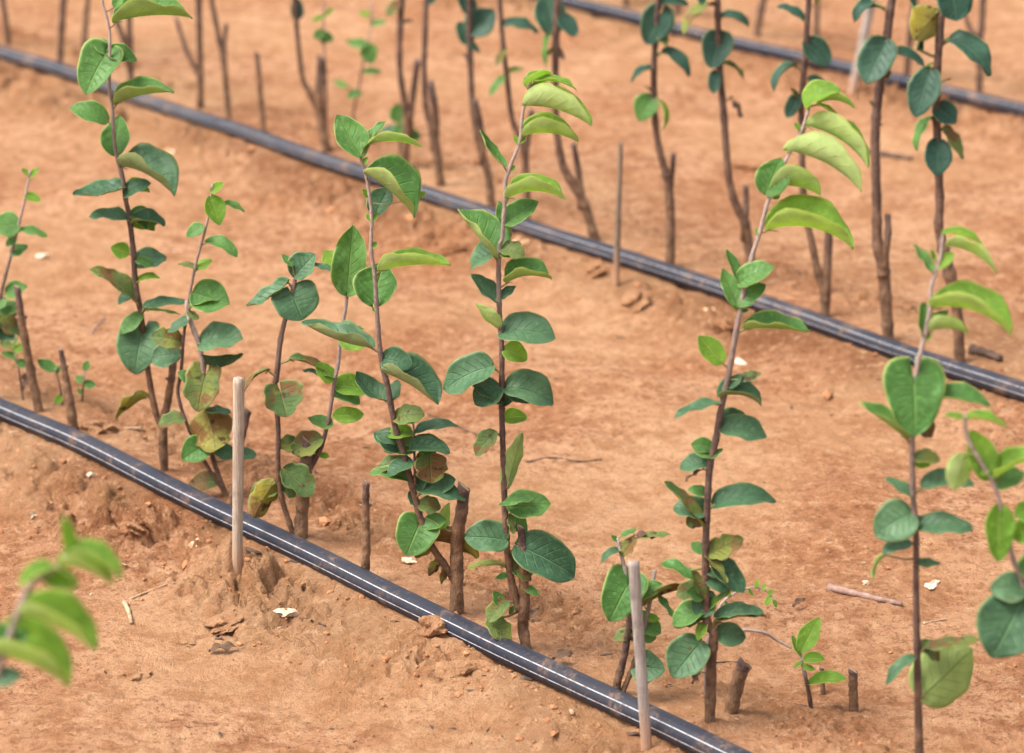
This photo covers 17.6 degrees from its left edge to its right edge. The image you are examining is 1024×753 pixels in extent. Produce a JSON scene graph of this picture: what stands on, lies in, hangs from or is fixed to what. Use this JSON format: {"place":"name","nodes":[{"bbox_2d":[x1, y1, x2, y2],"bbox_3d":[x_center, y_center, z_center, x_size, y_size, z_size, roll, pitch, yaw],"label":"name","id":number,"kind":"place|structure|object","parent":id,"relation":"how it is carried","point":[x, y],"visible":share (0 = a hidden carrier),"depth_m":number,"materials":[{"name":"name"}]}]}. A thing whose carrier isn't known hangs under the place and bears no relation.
{"place":"outdoors","nodes":[
{"label":"outdoors","id":0,"kind":"place"},
{"bbox_2d":[0,0,1023,752],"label":"ground","id":1,"kind":"structure","parent":0,"point":[624,426],"depth_m":3.49,"materials":[{"name":"soil"}]},
{"bbox_2d":[0,0,10,44],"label":"sapling","id":2,"kind":"object","parent":1,"relation":"on","point":[3,4],"visible":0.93,"depth_m":5.08,"materials":[{"name":"brown plant"}]},
{"bbox_2d":[0,337,24,399],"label":"seedling","id":3,"kind":"object","parent":1,"relation":"on","point":[14,347],"visible":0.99,"depth_m":3.37,"materials":[{"name":"green plant"}]},
{"bbox_2d":[0,168,47,340],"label":"sapling","id":4,"kind":"object","parent":1,"relation":"on","point":[10,225],"visible":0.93,"depth_m":3.34,"materials":[{"name":"green plant"}]},
{"bbox_2d":[20,367,35,390],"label":"fallen leaf","id":5,"kind":"object","parent":1,"relation":"on","point":[25,381],"visible":0.59,"depth_m":3.42,"materials":[{"name":"brown plant"}]},
{"bbox_2d":[14,285,43,412],"bbox_3d":[-0.488,-0.013,3.348,0.026,0.165,0.010,0,18,0],"label":"cut stump","id":6,"kind":"object","parent":1,"relation":"on","point":[21,317],"visible":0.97,"depth_m":3.34,"materials":[{"name":"brown wood"}]},
{"bbox_2d":[28,511,36,518],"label":"stone","id":7,"kind":"object","parent":1,"relation":"on","point":[32,514],"visible":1,"depth_m":3.13,"materials":[{"name":"beige stone"}]},
{"bbox_2d":[35,253,49,257],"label":"stone","id":8,"kind":"object","parent":1,"relation":"on","point":[41,255],"visible":1,"depth_m":3.96,"materials":[{"name":"white stone"}]},
{"bbox_2d":[37,359,62,404],"bbox_3d":[-0.468,0.019,3.365,0.025,0.076,0.013,-5,18,-15],"label":"seedling","id":9,"kind":"object","parent":1,"relation":"on","point":[48,365],"visible":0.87,"depth_m":3.35,"materials":[{"name":"green plant"}]},
{"bbox_2d":[0,514,121,686],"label":"sapling","id":10,"kind":"object","parent":1,"relation":"on","point":[29,634],"visible":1,"depth_m":1.81,"materials":[{"name":"green plant"}]},
{"bbox_2d":[57,0,66,62],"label":"sapling","id":11,"kind":"object","parent":1,"relation":"on","point":[61,31],"visible":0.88,"depth_m":4.93,"materials":[{"name":"brown plant"}]},
{"bbox_2d":[58,348,78,429],"bbox_3d":[-0.441,0.027,3.298,0.018,0.117,0.012,0,18,0],"label":"cut stump","id":12,"kind":"object","parent":1,"relation":"on","point":[71,413],"visible":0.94,"depth_m":3.29,"materials":[{"name":"brown wood"}]},
{"bbox_2d":[75,360,95,401],"bbox_3d":[-0.434,0.018,3.370,0.021,0.070,0.011,3,18,11],"label":"seedling","id":13,"kind":"object","parent":1,"relation":"on","point":[89,384],"visible":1,"depth_m":3.37,"materials":[{"name":"green plant"}]},
{"bbox_2d":[81,0,89,47],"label":"sapling","id":14,"kind":"object","parent":1,"relation":"on","point":[86,12],"visible":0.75,"depth_m":5.06,"materials":[{"name":"brown plant"}]},
{"bbox_2d":[86,472,94,476],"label":"stone","id":15,"kind":"object","parent":1,"relation":"on","point":[89,474],"visible":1,"depth_m":3.17,"materials":[{"name":"white stone"}]},
{"bbox_2d":[89,318,104,333],"bbox_3d":[-0.464,-0.057,3.700,0.009,0.008,0.079,0,18,0],"label":"stick","id":16,"kind":"object","parent":1,"relation":"on","point":[97,325],"visible":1,"depth_m":3.69,"materials":[{"name":"brown wood"}]},
{"bbox_2d":[80,419,118,434],"bbox_3d":[-0.412,0.055,3.302,0.039,0.029,0.032,0,18,0],"label":"soil clod","id":17,"kind":"object","parent":1,"relation":"on","point":[100,426],"visible":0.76,"depth_m":3.29,"materials":[{"name":"brown soil"}]},
{"bbox_2d":[110,7,133,80],"bbox_3d":[-0.549,-0.546,4.769,0.091,0.301,0.032,0,18,0],"label":"sapling","id":18,"kind":"object","parent":1,"relation":"on","point":[127,39],"visible":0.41,"depth_m":4.79,"materials":[{"name":"brown plant"}]},
{"bbox_2d":[122,600,132,624],"bbox_3d":[-0.335,0.206,2.888,0.006,0.006,0.056,-4,18,-13],"label":"bark strip","id":19,"kind":"object","parent":1,"relation":"on","point":[126,606],"visible":1,"depth_m":2.89,"materials":[{"name":"beige wood"}]},
{"bbox_2d":[70,0,191,471],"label":"sapling","id":20,"kind":"object","parent":1,"relation":"on","point":[135,344],"visible":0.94,"depth_m":3.08,"materials":[{"name":"green plant"}]},
{"bbox_2d":[116,513,148,535],"bbox_3d":[-0.350,0.138,3.049,0.028,0.019,0.038,-5,18,-14],"label":"soil clod","id":21,"kind":"object","parent":1,"relation":"on","point":[128,525],"visible":1,"depth_m":3.04,"materials":[{"name":"brown soil"}]},
{"bbox_2d":[121,665,150,680],"bbox_3d":[-0.314,0.249,2.763,0.025,0.010,0.033,-5,18,-15],"label":"soil clod","id":22,"kind":"object","parent":1,"relation":"on","point":[134,673],"visible":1,"depth_m":2.76,"materials":[{"name":"brown soil"}]},
{"bbox_2d":[129,423,145,431],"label":"soil clod","id":23,"kind":"object","parent":1,"relation":"on","point":[141,429],"visible":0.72,"depth_m":3.31,"materials":[{"name":"brown soil"}]},
{"bbox_2d":[129,579,191,599],"bbox_3d":[-0.312,0.187,2.946,0.069,0.011,0.021,-8,19,-25],"label":"twig","id":24,"kind":"object","parent":1,"relation":"on","point":[140,594],"visible":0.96,"depth_m":2.94,"materials":[{"name":"beige wood"}]},
{"bbox_2d":[165,148,177,154],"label":"stone","id":25,"kind":"object","parent":1,"relation":"on","point":[169,150],"visible":0.59,"depth_m":4.49,"materials":[{"name":"beige stone"}]},
{"bbox_2d":[174,635,195,647],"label":"soil clod","id":26,"kind":"object","parent":1,"relation":"on","point":[184,641],"visible":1,"depth_m":2.82,"materials":[{"name":"brown soil"}]},
{"bbox_2d":[174,0,203,108],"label":"sapling","id":27,"kind":"object","parent":1,"relation":"on","point":[198,70],"visible":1,"depth_m":4.65,"materials":[{"name":"brown plant"}]},
{"bbox_2d":[188,538,200,547],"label":"stone","id":28,"kind":"object","parent":1,"relation":"on","point":[190,545],"visible":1,"depth_m":3.02,"materials":[{"name":"beige stone"}]},
{"bbox_2d":[151,181,256,496],"bbox_3d":[-0.290,-0.021,3.057,0.099,0.330,0.035,3,18,10],"label":"sapling","id":29,"kind":"object","parent":1,"relation":"on","point":[209,429],"visible":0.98,"depth_m":3.06,"materials":[{"name":"green plant"}]},
{"bbox_2d":[209,0,231,118],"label":"sapling","id":30,"kind":"object","parent":1,"relation":"on","point":[222,48],"visible":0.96,"depth_m":4.59,"materials":[{"name":"brown plant"}]},
{"bbox_2d":[209,641,235,651],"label":"fallen leaf","id":31,"kind":"object","parent":1,"relation":"on","point":[227,645],"visible":1,"depth_m":2.81,"materials":[{"name":"brown plant"}]},
{"bbox_2d":[205,610,243,635],"bbox_3d":[-0.248,0.214,2.862,0.035,0.014,0.046,0,18,0],"label":"soil clod","id":32,"kind":"object","parent":1,"relation":"on","point":[225,621],"visible":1,"depth_m":2.85,"materials":[{"name":"brown soil"}]},
{"bbox_2d":[232,376,244,576],"bbox_3d":[-0.243,0.103,2.943,0.017,0.218,0.010,14,22,37],"label":"stake","id":33,"kind":"object","parent":1,"relation":"on","point":[238,427],"visible":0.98,"depth_m":2.93,"materials":[{"name":"brown wood"}]},
{"bbox_2d":[227,407,250,504],"bbox_3d":[-0.254,0.089,3.082,0.026,0.127,0.007,0,18,0],"label":"cut stump","id":34,"kind":"object","parent":1,"relation":"on","point":[247,413],"visible":0.27,"depth_m":3.07,"materials":[{"name":"brown wood"}]},
{"bbox_2d":[254,51,266,131],"bbox_3d":[-0.343,-0.373,4.518,0.015,0.146,0.009,0,18,0],"label":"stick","id":35,"kind":"object","parent":1,"relation":"on","point":[260,94],"visible":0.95,"depth_m":4.51,"materials":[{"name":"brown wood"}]},
{"bbox_2d":[273,608,298,617],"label":"stone","id":36,"kind":"object","parent":1,"relation":"on","point":[288,612],"visible":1,"depth_m":2.88,"materials":[{"name":"white stone"}]},
{"bbox_2d":[245,225,366,538],"bbox_3d":[-0.186,0.022,2.955,0.118,0.320,0.043,-2,18,-7],"label":"sapling","id":37,"kind":"object","parent":1,"relation":"on","point":[344,262],"visible":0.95,"depth_m":2.95,"materials":[{"name":"green plant"}]},
{"bbox_2d":[290,0,333,152],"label":"sapling","id":38,"kind":"object","parent":1,"relation":"on","point":[297,14],"visible":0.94,"depth_m":4.40,"materials":[{"name":"brown plant"}]},
{"bbox_2d":[311,0,334,123],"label":"seedling","id":39,"kind":"object","parent":1,"relation":"on","point":[323,36],"visible":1,"depth_m":4.40,"materials":[{"name":"green plant"}]},
{"bbox_2d":[326,518,347,529],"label":"soil clod","id":40,"kind":"object","parent":1,"relation":"on","point":[336,523],"visible":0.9,"depth_m":3.04,"materials":[{"name":"brown soil"}]},
{"bbox_2d":[333,1,386,118],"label":"seedling","id":41,"kind":"object","parent":1,"relation":"on","point":[368,51],"visible":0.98,"depth_m":4.54,"materials":[{"name":"green plant"}]},
{"bbox_2d":[359,479,371,570],"bbox_3d":[-0.129,0.149,2.895,0.010,0.126,0.010,16,23,41],"label":"cut stump","id":42,"kind":"object","parent":1,"relation":"on","point":[365,505],"visible":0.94,"depth_m":2.89,"materials":[{"name":"brown wood"}]},
{"bbox_2d":[0,398,751,752],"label":"drip pipe","id":43,"kind":"object","parent":1,"relation":"on","point":[620,704],"visible":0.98,"depth_m":2.86,"materials":[{"name":"black plastic"}]},
{"bbox_2d":[301,114,479,614],"bbox_3d":[-0.102,0.014,2.751,0.149,0.466,0.068,0,18,0],"label":"sapling","id":44,"kind":"object","parent":1,"relation":"on","point":[398,176],"visible":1,"depth_m":2.76,"materials":[{"name":"green plant"}]},
{"bbox_2d":[379,103,421,153],"bbox_3d":[-0.146,-0.305,4.335,0.056,0.106,0.020,0,18,0],"label":"seedling","id":45,"kind":"object","parent":1,"relation":"on","point":[395,115],"visible":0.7,"depth_m":4.33,"materials":[{"name":"green plant"}]},
{"bbox_2d":[386,0,420,161],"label":"sapling","id":46,"kind":"object","parent":1,"relation":"on","point":[392,8],"visible":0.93,"depth_m":4.30,"materials":[{"name":"brown plant"}]},
{"bbox_2d":[401,557,416,563],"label":"stone","id":47,"kind":"object","parent":1,"relation":"on","point":[411,560],"visible":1,"depth_m":2.95,"materials":[{"name":"white stone"}]},
{"bbox_2d":[418,230,433,239],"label":"soil clod","id":48,"kind":"object","parent":1,"relation":"on","point":[424,234],"visible":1,"depth_m":4.08,"materials":[{"name":"brown soil"}]},
{"bbox_2d":[421,0,445,186],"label":"sapling","id":49,"kind":"object","parent":1,"relation":"on","point":[432,120],"visible":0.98,"depth_m":4.22,"materials":[{"name":"brown plant"}]},
{"bbox_2d":[418,615,448,638],"bbox_3d":[-0.057,0.215,2.793,0.039,0.032,0.038,16,23,41],"label":"soil clod","id":50,"kind":"object","parent":1,"relation":"on","point":[433,625],"visible":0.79,"depth_m":2.78,"materials":[{"name":"brown soil"}]},
{"bbox_2d":[428,414,476,435],"bbox_3d":[-0.060,0.050,3.376,0.009,0.008,0.095,-12,21,-33],"label":"twig","id":51,"kind":"object","parent":1,"relation":"on","point":[430,415],"visible":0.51,"depth_m":3.36,"materials":[{"name":"brown wood"}]},
{"bbox_2d":[440,243,466,255],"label":"soil clod","id":52,"kind":"object","parent":1,"relation":"on","point":[452,248],"visible":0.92,"depth_m":4.01,"materials":[{"name":"brown soil"}]},
{"bbox_2d":[435,659,491,679],"bbox_3d":[-0.041,0.244,2.733,0.048,0.022,0.025,-4,18,-13],"label":"soil clod","id":53,"kind":"object","parent":1,"relation":"on","point":[453,669],"visible":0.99,"depth_m":2.73,"materials":[{"name":"brown soil"}]},
{"bbox_2d":[456,0,495,206],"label":"sapling","id":54,"kind":"object","parent":1,"relation":"on","point":[479,22],"visible":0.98,"depth_m":4.09,"materials":[{"name":"brown plant"}]},
{"bbox_2d":[11,17,995,748],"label":"dark litter","id":55,"kind":"object","parent":1,"relation":"on","point":[375,513],"visible":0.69,"depth_m":2.95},
{"bbox_2d":[0,46,1023,401],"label":"drip pipe","id":56,"kind":"object","parent":1,"relation":"on","point":[956,370],"visible":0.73,"depth_m":3.94,"materials":[{"name":"black plastic"}]},
{"bbox_2d":[0,1,1023,752],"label":"soil crumbs","id":57,"kind":"object","parent":1,"relation":"on","point":[826,395],"visible":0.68,"depth_m":3.09,"materials":[{"name":"brown soil"}]},
{"bbox_2d":[9,77,1014,720],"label":"pale litter","id":58,"kind":"object","parent":1,"relation":"on","point":[281,367],"visible":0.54,"depth_m":3.30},
{"bbox_2d":[489,0,538,219],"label":"sapling","id":59,"kind":"object","parent":1,"relation":"on","point":[518,23],"visible":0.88,"depth_m":4.02,"materials":[{"name":"green plant"}]},
{"bbox_2d":[443,69,592,648],"bbox_3d":[0.004,0.007,2.672,0.121,0.520,0.039,2,18,6],"label":"sapling","id":60,"kind":"object","parent":1,"relation":"on","point":[546,555],"visible":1,"depth_m":2.67,"materials":[{"name":"green plant"}]},
{"bbox_2d":[514,237,529,243],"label":"stone","id":61,"kind":"object","parent":1,"relation":"on","point":[519,239],"visible":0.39,"depth_m":4.01,"materials":[{"name":"beige stone"}]},
{"bbox_2d":[529,608,538,619],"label":"fallen leaf","id":62,"kind":"object","parent":1,"relation":"on","point":[534,611],"visible":0.85,"depth_m":2.81,"materials":[{"name":"brown plant"}]},
{"bbox_2d":[551,648,572,658],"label":"fallen leaf","id":63,"kind":"object","parent":1,"relation":"on","point":[560,653],"visible":0.87,"depth_m":2.72,"materials":[{"name":"brown plant"}]},
{"bbox_2d":[526,457,601,462],"bbox_3d":[0.051,0.083,3.273,0.078,0.007,0.012,-3,18,-9],"label":"twig","id":64,"kind":"object","parent":1,"relation":"on","point":[561,458],"visible":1,"depth_m":3.27,"materials":[{"name":"brown wood"}]},
{"bbox_2d":[533,0,599,240],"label":"sapling","id":65,"kind":"object","parent":1,"relation":"on","point":[553,18],"visible":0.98,"depth_m":3.92,"materials":[{"name":"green plant"}]},
{"bbox_2d":[585,261,606,278],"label":"soil clod","id":66,"kind":"object","parent":1,"relation":"on","point":[595,269],"visible":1,"depth_m":3.88,"materials":[{"name":"brown soil"}]},
{"bbox_2d":[613,141,622,286],"bbox_3d":[0.122,-0.174,3.824,0.010,0.204,0.010,0,18,0],"label":"stake","id":67,"kind":"object","parent":1,"relation":"on","point":[616,266],"visible":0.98,"depth_m":3.82,"materials":[{"name":"brown wood"}]},
{"bbox_2d":[622,0,629,6],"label":"sapling","id":68,"kind":"object","parent":1,"relation":"on","point":[625,3],"visible":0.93,"depth_m":5.37,"materials":[{"name":"brown plant"}]},
{"bbox_2d":[621,290,650,312],"bbox_3d":[0.142,-0.083,3.791,0.035,0.031,0.046,0,18,0],"label":"soil clod","id":69,"kind":"object","parent":1,"relation":"on","point":[636,301],"visible":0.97,"depth_m":3.78,"materials":[{"name":"brown soil"}]},
{"bbox_2d":[628,560,651,750],"bbox_3d":[0.099,0.230,2.558,0.021,0.190,0.009,0,18,0],"label":"stake","id":70,"kind":"object","parent":1,"relation":"on","point":[639,647],"visible":1,"depth_m":2.55,"materials":[{"name":"grey wood"}]},
{"bbox_2d":[601,528,679,691],"bbox_3d":[0.107,0.201,2.635,0.078,0.162,0.030,-3,18,-9],"label":"sapling","id":71,"kind":"object","parent":1,"relation":"on","point":[615,601],"visible":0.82,"depth_m":2.62,"materials":[{"name":"green plant"}]},
{"bbox_2d":[631,0,690,264],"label":"sapling","id":72,"kind":"object","parent":1,"relation":"on","point":[656,27],"visible":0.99,"depth_m":3.81,"materials":[{"name":"green plant"}]},
{"bbox_2d":[674,4,680,15],"bbox_3d":[0.262,-0.661,5.270,0.096,0.224,0.037,0,18,0],"label":"sapling","id":73,"kind":"object","parent":1,"relation":"on","point":[677,8],"visible":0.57,"depth_m":5.30,"materials":[{"name":"brown plant"}]},
{"bbox_2d":[681,0,753,263],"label":"sapling","id":74,"kind":"object","parent":1,"relation":"on","point":[717,43],"visible":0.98,"depth_m":3.73,"materials":[{"name":"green plant"}]},
{"bbox_2d":[711,318,733,333],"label":"soil clod","id":75,"kind":"object","parent":1,"relation":"on","point":[719,325],"visible":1,"depth_m":3.67,"materials":[{"name":"brown soil"}]},
{"bbox_2d":[724,657,751,714],"bbox_3d":[0.179,0.259,2.632,0.022,0.079,0.013,0,18,0],"label":"cut stump","id":76,"kind":"object","parent":1,"relation":"on","point":[737,682],"visible":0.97,"depth_m":2.62,"materials":[{"name":"brown wood"}]},
{"bbox_2d":[734,358,747,365],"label":"stone","id":77,"kind":"object","parent":1,"relation":"on","point":[738,361],"visible":0.97,"depth_m":3.60,"materials":[{"name":"white stone"}]},
{"bbox_2d":[731,159,762,173],"bbox_3d":[0.319,-0.276,4.404,0.055,0.021,0.056,0,18,0],"label":"soil clod","id":78,"kind":"object","parent":1,"relation":"on","point":[750,166],"visible":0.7,"depth_m":4.40,"materials":[{"name":"brown soil"}]},
{"bbox_2d":[704,579,791,692],"bbox_3d":[0.190,0.221,2.678,0.073,0.116,0.018,-3,18,-9],"label":"weed vine","id":79,"kind":"object","parent":1,"relation":"on","point":[768,600],"visible":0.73,"depth_m":2.67,"materials":[{"name":"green plant"}]},
{"bbox_2d":[753,0,766,36],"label":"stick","id":80,"kind":"object","parent":1,"relation":"on","point":[761,8],"visible":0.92,"depth_m":5.14,"materials":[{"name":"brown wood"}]},
{"bbox_2d":[660,79,869,723],"bbox_3d":[0.190,0.040,2.526,0.151,0.538,0.049,0,18,0],"label":"sapling","id":81,"kind":"object","parent":1,"relation":"on","point":[690,654],"visible":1,"depth_m":2.52,"materials":[{"name":"green plant"}]},
{"bbox_2d":[533,0,1023,117],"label":"drip pipe","id":82,"kind":"object","parent":1,"relation":"on","point":[978,99],"visible":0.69,"depth_m":4.99,"materials":[{"name":"black plastic"}]},
{"bbox_2d":[792,598,805,607],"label":"fallen leaf","id":83,"kind":"object","parent":1,"relation":"on","point":[798,600],"visible":1,"depth_m":2.87,"materials":[{"name":"brown plant"}]},
{"bbox_2d":[770,0,832,315],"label":"sapling","id":84,"kind":"object","parent":1,"relation":"on","point":[816,50],"visible":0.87,"depth_m":3.60,"materials":[{"name":"green plant"}]},
{"bbox_2d":[813,3,819,35],"bbox_3d":[0.467,-0.606,5.026,0.101,0.264,0.030,2,18,7],"label":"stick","id":85,"kind":"object","parent":1,"relation":"on","point":[816,30],"visible":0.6,"depth_m":5.04,"materials":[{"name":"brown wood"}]},
{"bbox_2d":[791,617,846,708],"bbox_3d":[0.245,0.242,2.645,0.044,0.096,0.028,0,18,0],"label":"seedling","id":86,"kind":"object","parent":1,"relation":"on","point":[807,638],"visible":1,"depth_m":2.64,"materials":[{"name":"green plant"}]},
{"bbox_2d":[819,666,825,694],"bbox_3d":[0.253,0.261,2.700,0.006,0.055,0.005,0,18,0],"label":"cut stump","id":87,"kind":"object","parent":1,"relation":"on","point":[822,689],"visible":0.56,"depth_m":2.69,"materials":[{"name":"brown wood"}]},
{"bbox_2d":[848,668,858,711],"bbox_3d":[0.273,0.265,2.650,0.010,0.070,0.008,0,18,0],"label":"cut stump","id":88,"kind":"object","parent":1,"relation":"on","point":[853,691],"visible":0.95,"depth_m":2.64,"materials":[{"name":"brown wood"}]},
{"bbox_2d":[848,0,875,95],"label":"stake","id":89,"kind":"object","parent":1,"relation":"on","point":[864,32],"visible":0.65,"depth_m":4.78,"materials":[{"name":"grey wood"}]},
{"bbox_2d":[827,584,902,605],"bbox_3d":[0.307,0.193,2.897,0.078,0.013,0.013,15,23,39],"label":"stick","id":90,"kind":"object","parent":1,"relation":"on","point":[843,590],"visible":1,"depth_m":2.90,"materials":[{"name":"brown wood"}]},
{"bbox_2d":[862,580,869,585],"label":"stone","id":91,"kind":"object","parent":1,"relation":"on","point":[865,582],"visible":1,"depth_m":2.93,"materials":[{"name":"beige stone"}]},
{"bbox_2d":[852,0,923,338],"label":"sapling","id":92,"kind":"object","parent":1,"relation":"on","point":[877,56],"visible":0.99,"depth_m":3.52,"materials":[{"name":"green plant"}]},
{"bbox_2d":[869,149,912,160],"bbox_3d":[0.504,-0.298,4.454,0.084,0.012,0.015,14,22,37],"label":"stick","id":93,"kind":"object","parent":1,"relation":"on","point":[891,155],"visible":0.66,"depth_m":4.45,"materials":[{"name":"brown wood"}]},
{"bbox_2d":[903,0,917,75],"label":"sapling","id":94,"kind":"object","parent":1,"relation":"on","point":[907,60],"visible":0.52,"depth_m":4.84,"materials":[{"name":"brown plant"}]},
{"bbox_2d":[924,580,939,588],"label":"stone","id":95,"kind":"object","parent":1,"relation":"on","point":[932,584],"visible":1,"depth_m":2.93,"materials":[{"name":"white stone"}]},
{"bbox_2d":[858,226,1011,752],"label":"sapling","id":96,"kind":"object","parent":1,"relation":"on","point":[940,673],"visible":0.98,"depth_m":2.31,"materials":[{"name":"green plant"}]},
{"bbox_2d":[923,618,946,624],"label":"twig","id":97,"kind":"object","parent":1,"relation":"on","point":[927,622],"visible":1,"depth_m":2.85,"materials":[{"name":"brown wood"}]},
{"bbox_2d":[907,0,991,362],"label":"sapling","id":98,"kind":"object","parent":1,"relation":"on","point":[926,22],"visible":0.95,"depth_m":3.43,"materials":[{"name":"green plant"}]},
{"bbox_2d":[964,0,985,92],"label":"sapling","id":99,"kind":"object","parent":1,"relation":"on","point":[980,34],"visible":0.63,"depth_m":4.72,"materials":[{"name":"brown plant"}]},
{"bbox_2d":[945,410,1023,657],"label":"sapling","id":100,"kind":"object","parent":1,"relation":"on","point":[1000,620],"visible":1,"depth_m":2.23,"materials":[{"name":"green plant"}]},
{"bbox_2d":[968,344,1002,361],"bbox_3d":[0.508,-0.024,3.539,0.015,0.014,0.046,-15,23,-39],"label":"stick","id":101,"kind":"object","parent":1,"relation":"on","point":[974,349],"visible":1,"depth_m":3.54,"materials":[{"name":"brown wood"}]}
]}

